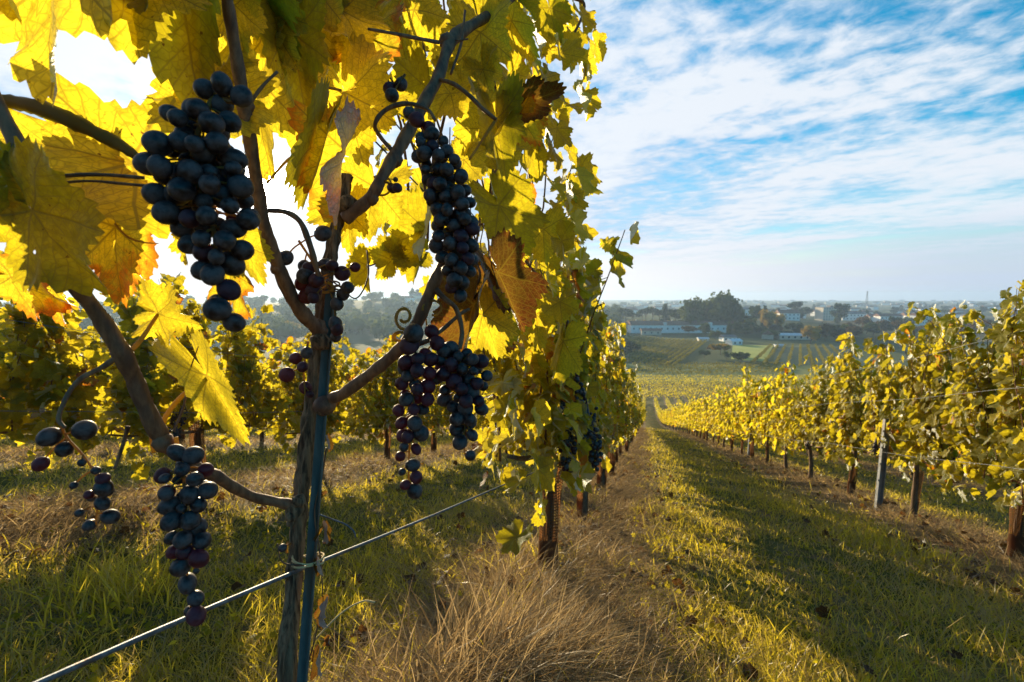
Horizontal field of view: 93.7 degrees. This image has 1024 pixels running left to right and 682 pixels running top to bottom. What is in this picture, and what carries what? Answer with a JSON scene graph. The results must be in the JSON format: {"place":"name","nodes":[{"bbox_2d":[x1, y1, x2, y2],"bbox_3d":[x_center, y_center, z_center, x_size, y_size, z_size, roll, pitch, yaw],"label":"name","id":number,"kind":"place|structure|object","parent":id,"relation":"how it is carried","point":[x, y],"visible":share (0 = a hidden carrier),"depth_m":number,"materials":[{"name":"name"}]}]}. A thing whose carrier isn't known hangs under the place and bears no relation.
{"place":"outdoors","nodes":[
{"label":"outdoors","id":0,"kind":"place"},
{"bbox_2d":[0,297,1023,681],"bbox_3d":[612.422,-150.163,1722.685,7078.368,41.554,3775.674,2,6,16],"label":"ground","id":1,"kind":"structure","parent":0,"point":[362,341],"depth_m":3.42,"materials":[{"name":"plant"}]},
{"bbox_2d":[0,318,119,438],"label":"grapevine","id":2,"kind":"object","parent":1,"relation":"on","point":[96,344],"visible":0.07,"depth_m":5.73,"materials":[{"name":"plant"}]},
{"bbox_2d":[0,250,137,468],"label":"grapevine","id":3,"kind":"object","parent":1,"relation":"on","point":[38,360],"visible":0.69,"depth_m":2.75,"materials":[{"name":"yellow plant"}]},
{"bbox_2d":[14,272,278,480],"bbox_3d":[-2.498,0.376,3.717,0.752,1.811,1.955,2,6,16],"label":"grapevine","id":4,"kind":"object","parent":1,"relation":"on","point":[242,373],"visible":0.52,"depth_m":3.69,"materials":[{"name":"plant"}]},
{"bbox_2d":[189,418,206,479],"bbox_3d":[-2.504,0.908,3.824,0.107,0.623,0.122,2,7,18],"label":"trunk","id":5,"kind":"object","parent":1,"relation":"on","point":[195,425],"visible":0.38,"depth_m":3.79,"materials":[{"name":"wood"}]},
{"bbox_2d":[0,318,435,385],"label":"trellis wire","id":6,"kind":"object","parent":1,"relation":"on","point":[145,340],"visible":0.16,"depth_m":3.04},
{"bbox_2d":[37,411,438,415],"bbox_3d":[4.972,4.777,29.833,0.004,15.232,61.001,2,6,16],"label":"trellis wire","id":7,"kind":"object","parent":1,"relation":"on","point":[185,412],"visible":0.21,"depth_m":3.38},
{"bbox_2d":[225,349,286,440],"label":"grapevine","id":8,"kind":"object","parent":1,"relation":"on","point":[263,371],"visible":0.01,"depth_m":8.33,"materials":[{"name":"plant"}]},
{"bbox_2d":[0,0,606,681],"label":"grapevine","id":9,"kind":"object","parent":1,"relation":"on","point":[76,206],"visible":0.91,"depth_m":0.55,"materials":[{"name":"yellow plant"}]},
{"bbox_2d":[31,420,120,530],"bbox_3d":[-0.352,0.109,0.392,0.065,0.089,0.026,0,5,3],"label":"grape bunch","id":10,"kind":"object","parent":9,"relation":"hanging from","point":[102,490],"visible":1,"depth_m":0.39,"materials":[{"name":"food"}]},
{"bbox_2d":[153,444,218,626],"bbox_3d":[-0.286,0.167,0.422,0.049,0.155,0.040,3,6,31],"label":"grape bunch","id":11,"kind":"object","parent":9,"relation":"hanging from","point":[196,492],"visible":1,"depth_m":0.41,"materials":[{"name":"food"}]},
{"bbox_2d":[132,71,260,331],"bbox_3d":[-0.220,-0.097,0.341,0.078,0.181,0.064,2,6,16],"label":"grape bunch","id":12,"kind":"object","parent":9,"relation":"hanging from","point":[202,178],"visible":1,"depth_m":0.33,"materials":[{"name":"food"}]},
{"bbox_2d":[278,341,313,397],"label":"grape bunch","id":13,"kind":"object","parent":9,"relation":"attached to","point":[286,374],"visible":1,"depth_m":0.57,"materials":[{"name":"food"}]},
{"bbox_2d":[281,225,360,342],"bbox_3d":[-0.220,-0.066,0.560,0.094,0.136,0.037,0,5,4],"label":"grape bunch","id":14,"kind":"object","parent":9,"relation":"hanging from","point":[308,283],"visible":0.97,"depth_m":0.55,"materials":[{"name":"food"}]},
{"bbox_2d":[383,177,401,193],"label":"grape bunch","id":15,"kind":"object","parent":9,"relation":"attached to","point":[392,188],"visible":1,"depth_m":0.60,"materials":[{"name":"food"}]},
{"bbox_2d":[383,73,406,102],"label":"grape bunch","id":16,"kind":"object","parent":9,"relation":"attached to","point":[392,89],"visible":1,"depth_m":0.55,"materials":[{"name":"food"}]},
{"bbox_2d":[399,323,423,354],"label":"grape bunch","id":17,"kind":"object","parent":9,"relation":"attached to","point":[413,334],"visible":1,"depth_m":0.49,"materials":[{"name":"food"}]},
{"bbox_2d":[392,342,438,498],"bbox_3d":[-0.104,0.078,0.512,0.045,0.180,0.039,2,6,16],"label":"grape bunch","id":18,"kind":"object","parent":9,"relation":"hanging from","point":[411,369],"visible":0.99,"depth_m":0.51,"materials":[{"name":"food"}]},
{"bbox_2d":[419,318,459,369],"bbox_3d":[-0.084,-0.001,0.529,0.049,0.078,0.036,2,6,16],"label":"grape bunch","id":19,"kind":"object","parent":9,"relation":"attached to","point":[439,346],"visible":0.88,"depth_m":0.52,"materials":[{"name":"food"}]},
{"bbox_2d":[403,106,479,302],"bbox_3d":[-0.074,-0.143,0.502,0.084,0.205,0.046,2,6,16],"label":"grape bunch","id":20,"kind":"object","parent":9,"relation":"hanging from","point":[444,194],"visible":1,"depth_m":0.49,"materials":[{"name":"food"}]},
{"bbox_2d":[432,341,492,460],"bbox_3d":[-0.056,0.066,0.533,0.069,0.133,0.053,2,6,16],"label":"grape bunch","id":21,"kind":"object","parent":9,"relation":"hanging from","point":[461,369],"visible":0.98,"depth_m":0.52,"materials":[{"name":"food"}]},
{"bbox_2d":[245,322,379,454],"bbox_3d":[-2.136,0.627,5.268,0.722,1.741,1.827,2,6,16],"label":"grapevine","id":22,"kind":"object","parent":1,"relation":"on","point":[290,419],"visible":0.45,"depth_m":4.88,"materials":[{"name":"plant"}]},
{"bbox_2d":[2,289,624,341],"bbox_3d":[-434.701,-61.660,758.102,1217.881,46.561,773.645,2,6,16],"label":"woodland","id":23,"kind":"object","parent":1,"relation":"on","point":[377,324],"visible":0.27,"depth_m":429.39,"materials":[{"name":"plant"}]},
{"bbox_2d":[297,287,335,681],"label":"stake","id":24,"kind":"object","parent":1,"relation":"on","point":[311,554],"visible":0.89,"depth_m":0.59,"materials":[{"name":"metal"}]},
{"bbox_2d":[34,472,532,681],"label":"trellis wire","id":25,"kind":"object","parent":24,"relation":"attached to","point":[82,663],"visible":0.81,"depth_m":0.46,"materials":[{"name":"metal"}]},
{"bbox_2d":[291,552,324,568],"bbox_3d":[-0.250,0.268,0.590,0.039,0.012,0.032,2,6,16],"label":"twine tie","id":26,"kind":"object","parent":24,"relation":"attached to","point":[309,564],"visible":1,"depth_m":0.58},
{"bbox_2d":[333,334,428,457],"bbox_3d":[-1.778,0.801,6.696,0.767,1.850,1.827,2,6,16],"label":"grapevine","id":27,"kind":"object","parent":1,"relation":"on","point":[379,405],"visible":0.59,"depth_m":6.30,"materials":[{"name":"plant"}]},
{"bbox_2d":[384,426,390,458],"bbox_3d":[-1.729,1.408,6.689,0.100,0.525,0.115,3,6,21],"label":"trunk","id":28,"kind":"object","parent":1,"relation":"on","point":[386,449],"visible":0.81,"depth_m":6.67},
{"bbox_2d":[405,350,455,442],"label":"grapevine","id":29,"kind":"object","parent":1,"relation":"on","point":[443,417],"visible":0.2,"depth_m":7.88,"materials":[{"name":"plant"}]},
{"bbox_2d":[477,391,492,429],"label":"grapevine","id":30,"kind":"object","parent":1,"relation":"on","point":[486,422],"visible":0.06,"depth_m":10.54,"materials":[{"name":"plant"}]},
{"bbox_2d":[0,431,1022,681],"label":"weeds","id":31,"kind":"object","parent":1,"relation":"on","point":[206,629],"visible":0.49,"depth_m":2.14,"materials":[{"name":"green plant"}]},
{"bbox_2d":[0,418,1023,681],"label":"dead grass","id":32,"kind":"structure","parent":1,"relation":"on","point":[636,446],"depth_m":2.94,"materials":[{"name":"plant"}]},
{"bbox_2d":[0,439,1023,681],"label":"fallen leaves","id":33,"kind":"object","parent":1,"relation":"on","point":[824,613],"visible":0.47,"depth_m":2.77,"materials":[{"name":"brown plant"}]},
{"bbox_2d":[394,386,703,421],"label":"distant vines","id":34,"kind":"object","parent":1,"relation":"on","point":[657,407],"visible":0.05,"depth_m":115.74,"materials":[{"name":"plant"}]},
{"bbox_2d":[538,451,563,580],"bbox_3d":[0.182,0.844,2.307,0.133,0.656,0.125,-1,5,-39],"label":"vine guard","id":35,"kind":"object","parent":1,"relation":"on","point":[552,543],"visible":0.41,"depth_m":2.27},
{"bbox_2d":[467,151,639,555],"bbox_3d":[0.192,0.218,2.154,0.674,2.052,1.855,1,5,8],"label":"grapevine","id":36,"kind":"object","parent":1,"relation":"on","point":[525,413],"visible":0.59,"depth_m":1.69,"materials":[{"name":"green plant"}]},
{"bbox_2d":[557,431,576,472],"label":"grape bunch","id":37,"kind":"object","parent":36,"relation":"hanging from","point":[565,462],"visible":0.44,"depth_m":1.84,"materials":[{"name":"food"}]},
{"bbox_2d":[570,373,586,401],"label":"grape bunch","id":38,"kind":"object","parent":36,"relation":"attached to","point":[581,391],"visible":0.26,"depth_m":1.93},
{"bbox_2d":[588,416,603,471],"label":"grape bunch","id":39,"kind":"object","parent":36,"relation":"attached to","point":[594,455],"visible":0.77,"depth_m":1.98,"materials":[{"name":"food"}]},
{"bbox_2d":[533,280,626,520],"bbox_3d":[0.507,0.480,3.527,0.569,2.062,1.655,2,6,16],"label":"grapevine","id":40,"kind":"object","parent":1,"relation":"on","point":[603,396],"visible":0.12,"depth_m":3.45,"materials":[{"name":"green plant"}]},
{"bbox_2d":[577,465,587,521],"bbox_3d":[0.545,1.145,3.745,0.103,0.571,0.090,-3,4,-6],"label":"vine guard","id":41,"kind":"object","parent":40,"relation":"attached to","point":[579,499],"visible":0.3,"depth_m":3.73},
{"bbox_2d":[597,451,608,488],"bbox_3d":[0.971,1.370,5.156,0.122,0.494,0.108,2,7,3],"label":"vine guard","id":42,"kind":"object","parent":1,"relation":"on","point":[599,473],"visible":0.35,"depth_m":5.14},
{"bbox_2d":[597,309,627,487],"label":"grapevine","id":43,"kind":"object","parent":1,"relation":"on","point":[612,373],"visible":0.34,"depth_m":4.91,"materials":[{"name":"green plant"}]},
{"bbox_2d":[609,353,637,461],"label":"grapevine","id":44,"kind":"object","parent":1,"relation":"on","point":[624,382],"visible":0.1,"depth_m":6.18,"materials":[{"name":"plant"}]},
{"bbox_2d":[615,369,634,464],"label":"grapevine","id":45,"kind":"object","parent":1,"relation":"on","point":[628,399],"visible":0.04,"depth_m":7.92,"materials":[{"name":"plant"}]},
{"bbox_2d":[618,367,635,455],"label":"grapevine","id":46,"kind":"object","parent":1,"relation":"on","point":[630,401],"visible":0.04,"depth_m":9.21,"materials":[{"name":"plant"}]},
{"bbox_2d":[626,371,640,443],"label":"grapevine","id":47,"kind":"object","parent":1,"relation":"on","point":[632,410],"visible":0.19,"depth_m":10.31,"materials":[{"name":"plant"}]},
{"bbox_2d":[640,328,661,334],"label":"house","id":48,"kind":"structure","parent":1,"relation":"on","point":[650,331],"depth_m":404.42,"materials":[{"name":"paint"}]},
{"bbox_2d":[627,338,675,362],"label":"vine row","id":49,"kind":"object","parent":1,"relation":"on","point":[645,353],"visible":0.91,"depth_m":279.15,"materials":[{"name":"green plant"}]},
{"bbox_2d":[633,338,679,362],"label":"vine row","id":50,"kind":"object","parent":1,"relation":"on","point":[648,354],"visible":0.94,"depth_m":275.49,"materials":[{"name":"green plant"}]},
{"bbox_2d":[659,303,669,320],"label":"cypress tree","id":51,"kind":"object","parent":1,"relation":"on","point":[665,313],"visible":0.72,"depth_m":479.78,"materials":[{"name":"green plant"}]},
{"bbox_2d":[652,339,692,363],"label":"vine row","id":52,"kind":"object","parent":1,"relation":"on","point":[657,360],"visible":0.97,"depth_m":270.41,"materials":[{"name":"green plant"}]},
{"bbox_2d":[627,320,726,332],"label":"long building","id":53,"kind":"structure","parent":1,"relation":"on","point":[671,326],"depth_m":421.53,"materials":[{"name":"tile"}]},
{"bbox_2d":[659,339,696,364],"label":"vine row","id":54,"kind":"object","parent":1,"relation":"on","point":[677,352],"visible":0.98,"depth_m":269.86,"materials":[{"name":"green plant"}]},
{"bbox_2d":[665,339,701,365],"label":"vine row","id":55,"kind":"object","parent":1,"relation":"on","point":[685,351],"visible":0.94,"depth_m":272.06,"materials":[{"name":"green plant"}]},
{"bbox_2d":[671,339,706,366],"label":"vine row","id":56,"kind":"object","parent":1,"relation":"on","point":[689,352],"visible":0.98,"depth_m":269.94,"materials":[{"name":"green plant"}]},
{"bbox_2d":[677,296,706,323],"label":"tree","id":57,"kind":"object","parent":1,"relation":"on","point":[690,310],"visible":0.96,"depth_m":428.57,"materials":[{"name":"green plant"}]},
{"bbox_2d":[633,366,778,371],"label":"vine row","id":58,"kind":"object","parent":1,"relation":"on","point":[731,367],"visible":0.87,"depth_m":211.88,"materials":[{"name":"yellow plant"}]},
{"bbox_2d":[697,392,715,438],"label":"grapevine","id":59,"kind":"object","parent":1,"relation":"on","point":[704,405],"visible":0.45,"depth_m":20.38,"materials":[{"name":"plant"}]},
{"bbox_2d":[635,369,778,374],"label":"vine row","id":60,"kind":"object","parent":1,"relation":"on","point":[709,371],"visible":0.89,"depth_m":203.82,"materials":[{"name":"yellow plant"}]},
{"bbox_2d":[701,297,715,320],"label":"tree","id":61,"kind":"object","parent":1,"relation":"on","point":[707,304],"visible":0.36,"depth_m":438.28,"materials":[{"name":"green plant"}]},
{"bbox_2d":[702,397,715,441],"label":"grapevine","id":62,"kind":"object","parent":1,"relation":"on","point":[708,424],"visible":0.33,"depth_m":18.90,"materials":[{"name":"plant"}]},
{"bbox_2d":[635,363,785,368],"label":"vine row","id":63,"kind":"object","parent":1,"relation":"on","point":[721,365],"visible":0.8,"depth_m":219.99,"materials":[{"name":"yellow plant"}]},
{"bbox_2d":[708,401,720,443],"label":"grapevine","id":64,"kind":"object","parent":1,"relation":"on","point":[714,425],"visible":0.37,"depth_m":17.57,"materials":[{"name":"plant"}]},
{"bbox_2d":[636,385,797,390],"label":"vine row","id":65,"kind":"object","parent":1,"relation":"on","point":[703,387],"visible":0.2,"depth_m":165.41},
{"bbox_2d":[709,343,730,354],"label":"tree","id":66,"kind":"object","parent":1,"relation":"on","point":[723,346],"visible":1,"depth_m":268.23,"materials":[{"name":"green plant"}]},
{"bbox_2d":[707,289,736,322],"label":"tree","id":67,"kind":"object","parent":1,"relation":"on","point":[725,307],"visible":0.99,"depth_m":422.97,"materials":[{"name":"green plant"}]},
{"bbox_2d":[714,384,737,447],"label":"grapevine","id":68,"kind":"object","parent":1,"relation":"on","point":[721,413],"visible":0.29,"depth_m":16.07,"materials":[{"name":"plant"}]},
{"bbox_2d":[720,382,743,442],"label":"grapevine","id":69,"kind":"object","parent":1,"relation":"on","point":[727,424],"visible":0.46,"depth_m":14.75,"materials":[{"name":"plant"}]},
{"bbox_2d":[725,298,746,328],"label":"tree","id":70,"kind":"object","parent":1,"relation":"on","point":[739,315],"visible":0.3,"depth_m":435.78,"materials":[{"name":"green plant"}]},
{"bbox_2d":[729,352,750,361],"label":"tree","id":71,"kind":"object","parent":1,"relation":"on","point":[740,356],"visible":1,"depth_m":233.64,"materials":[{"name":"green plant"}]},
{"bbox_2d":[728,382,753,452],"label":"grapevine","id":72,"kind":"object","parent":1,"relation":"on","point":[737,420],"visible":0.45,"depth_m":13.27,"materials":[{"name":"plant"}]},
{"bbox_2d":[634,374,857,379],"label":"vine row","id":73,"kind":"object","parent":1,"relation":"on","point":[706,377],"visible":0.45,"depth_m":191.49,"materials":[{"name":"plant"}]},
{"bbox_2d":[637,387,867,392],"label":"vine row","id":74,"kind":"object","parent":1,"relation":"on","point":[688,390],"visible":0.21,"depth_m":158.81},
{"bbox_2d":[637,392,869,401],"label":"vine row","id":75,"kind":"object","parent":1,"relation":"on","point":[653,394],"visible":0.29,"depth_m":145.74,"materials":[{"name":"plant"}]},
{"bbox_2d":[641,389,868,397],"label":"vine row","id":76,"kind":"object","parent":1,"relation":"on","point":[700,393],"visible":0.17,"depth_m":152.33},
{"bbox_2d":[738,365,774,451],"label":"grapevine","id":77,"kind":"object","parent":1,"relation":"on","point":[748,421],"visible":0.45,"depth_m":11.76,"materials":[{"name":"plant"}]},
{"bbox_2d":[634,376,881,381],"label":"vine row","id":78,"kind":"object","parent":1,"relation":"on","point":[671,378],"visible":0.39,"depth_m":184.97,"materials":[{"name":"plant"}]},
{"bbox_2d":[635,379,888,384],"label":"vine row","id":79,"kind":"object","parent":1,"relation":"on","point":[705,381],"visible":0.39,"depth_m":178.46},
{"bbox_2d":[746,379,789,462],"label":"grapevine","id":80,"kind":"object","parent":1,"relation":"on","point":[762,425],"visible":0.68,"depth_m":10.45,"materials":[{"name":"plant"}]},
{"bbox_2d":[758,309,777,328],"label":"tree","id":81,"kind":"object","parent":1,"relation":"on","point":[767,317],"visible":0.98,"depth_m":428.36,"materials":[{"name":"green plant"}]},
{"bbox_2d":[636,382,900,387],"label":"vine row","id":82,"kind":"object","parent":1,"relation":"on","point":[688,385],"visible":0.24,"depth_m":171.97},
{"bbox_2d":[773,314,786,325],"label":"tree","id":83,"kind":"object","parent":1,"relation":"on","point":[779,320],"visible":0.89,"depth_m":439.48,"materials":[{"name":"green plant"}]},
{"bbox_2d":[764,361,805,469],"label":"grapevine","id":84,"kind":"object","parent":1,"relation":"on","point":[782,415],"visible":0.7,"depth_m":8.92,"materials":[{"name":"yellow plant"}]},
{"bbox_2d":[775,310,799,320],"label":"house","id":85,"kind":"structure","parent":1,"relation":"on","point":[793,315],"depth_m":555.50,"materials":[{"name":"tile"}]},
{"bbox_2d":[775,333,809,339],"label":"house","id":86,"kind":"structure","parent":1,"relation":"on","point":[789,336],"depth_m":364.13,"materials":[{"name":"metal"}]},
{"bbox_2d":[800,325,821,343],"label":"tree","id":87,"kind":"object","parent":1,"relation":"on","point":[811,332],"visible":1,"depth_m":329.89,"materials":[{"name":"green plant"}]},
{"bbox_2d":[783,354,862,479],"bbox_3d":[4.710,1.236,7.491,0.687,2.140,1.938,2,6,16],"label":"grapevine","id":88,"kind":"object","parent":1,"relation":"on","point":[816,395],"visible":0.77,"depth_m":7.40,"materials":[{"name":"plant"}]},
{"bbox_2d":[816,322,833,340],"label":"tree","id":89,"kind":"object","parent":1,"relation":"on","point":[826,327],"visible":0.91,"depth_m":350.13,"materials":[{"name":"green plant"}]},
{"bbox_2d":[814,305,836,320],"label":"apartment building","id":90,"kind":"structure","parent":1,"relation":"on","point":[823,313],"depth_m":615.64,"materials":[{"name":"white concrete"}]},
{"bbox_2d":[828,327,845,338],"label":"tree","id":91,"kind":"object","parent":1,"relation":"on","point":[835,332],"visible":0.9,"depth_m":363.89,"materials":[{"name":"green plant"}]},
{"bbox_2d":[829,302,851,321],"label":"tree","id":92,"kind":"object","parent":1,"relation":"on","point":[841,308],"visible":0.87,"depth_m":558.20,"materials":[{"name":"green plant"}]},
{"bbox_2d":[841,312,866,320],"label":"building","id":93,"kind":"structure","parent":1,"relation":"on","point":[852,316],"depth_m":637.11,"materials":[{"name":"white concrete"}]},
{"bbox_2d":[845,326,864,335],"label":"tree","id":94,"kind":"object","parent":1,"relation":"on","point":[855,330],"visible":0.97,"depth_m":366.40,"materials":[{"name":"green plant"}]},
{"bbox_2d":[813,330,901,495],"bbox_3d":[4.394,0.961,6.041,0.696,2.270,1.938,2,6,16],"label":"grapevine","id":95,"kind":"object","parent":1,"relation":"on","point":[846,430],"visible":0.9,"depth_m":5.98,"materials":[{"name":"plant"}]},
{"bbox_2d":[846,457,859,494],"bbox_3d":[4.397,1.740,6.193,0.107,0.554,0.094,7,12,40],"label":"vine guard","id":96,"kind":"object","parent":95,"relation":"attached to","point":[854,474],"visible":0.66,"depth_m":6.17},
{"bbox_2d":[862,321,883,335],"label":"tree","id":97,"kind":"object","parent":1,"relation":"on","point":[870,327],"visible":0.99,"depth_m":389.64,"materials":[{"name":"green plant"}]},
{"bbox_2d":[874,418,890,510],"bbox_3d":[3.961,1.431,5.147,0.078,1.220,0.032,1,6,-2],"label":"trellis post","id":98,"kind":"object","parent":1,"relation":"on","point":[881,475],"visible":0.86,"depth_m":5.14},
{"bbox_2d":[873,313,902,321],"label":"house","id":99,"kind":"structure","parent":1,"relation":"on","point":[880,316],"depth_m":559.57,"materials":[{"name":"tile"}]},
{"bbox_2d":[917,468,924,511],"bbox_3d":[4.026,1.530,4.781,0.086,0.540,0.077,0,5,-25],"label":"vine guard","id":100,"kind":"object","parent":1,"relation":"on","point":[919,480],"visible":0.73,"depth_m":4.75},
{"bbox_2d":[862,300,1004,518],"bbox_3d":[3.980,0.731,4.761,0.744,2.271,1.827,2,6,16],"label":"grapevine","id":101,"kind":"object","parent":1,"relation":"on","point":[920,377],"visible":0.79,"depth_m":4.52,"materials":[{"name":"yellow plant"}]},
{"bbox_2d":[916,279,1023,537],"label":"grapevine","id":102,"kind":"object","parent":1,"relation":"on","point":[997,437],"visible":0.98,"depth_m":3.59,"materials":[{"name":"plant"}]},
{"bbox_2d":[1007,491,1023,560],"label":"vine guard","id":103,"kind":"object","parent":1,"relation":"on","point":[1014,544],"visible":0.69,"depth_m":3.37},
{"bbox_2d":[0,0,1023,301],"label":"sky","id":104,"kind":"structure","parent":0,"point":[796,150],"materials":[{"name":"blue"}]},
{"bbox_2d":[624,363,874,382],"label":"slope foot grass","id":105,"kind":"structure","parent":0,"point":[802,370],"depth_m":206.01,"materials":[{"name":"plant"}]},
{"bbox_2d":[640,338,684,363],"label":"vine row","id":106,"kind":"object","parent":105,"relation":"on","point":[663,350],"visible":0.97,"depth_m":279.44,"materials":[{"name":"green plant"}]},
{"bbox_2d":[645,339,688,364],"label":"vine row","id":107,"kind":"object","parent":105,"relation":"on","point":[662,353],"visible":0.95,"depth_m":274.03,"materials":[{"name":"green plant"}]},
{"bbox_2d":[632,362,783,365],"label":"vine row","id":108,"kind":"object","parent":105,"relation":"on","point":[696,363],"visible":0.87,"depth_m":227.74,"materials":[{"name":"green plant"}]},
{"bbox_2d":[731,345,772,361],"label":"meadow","id":109,"kind":"structure","parent":0,"point":[754,351],"depth_m":292.22,"materials":[{"name":"plant"}]},
{"bbox_2d":[773,346,866,365],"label":"vine field ground","id":110,"kind":"structure","parent":0,"point":[794,359],"depth_m":272.45,"materials":[{"name":"plant"}]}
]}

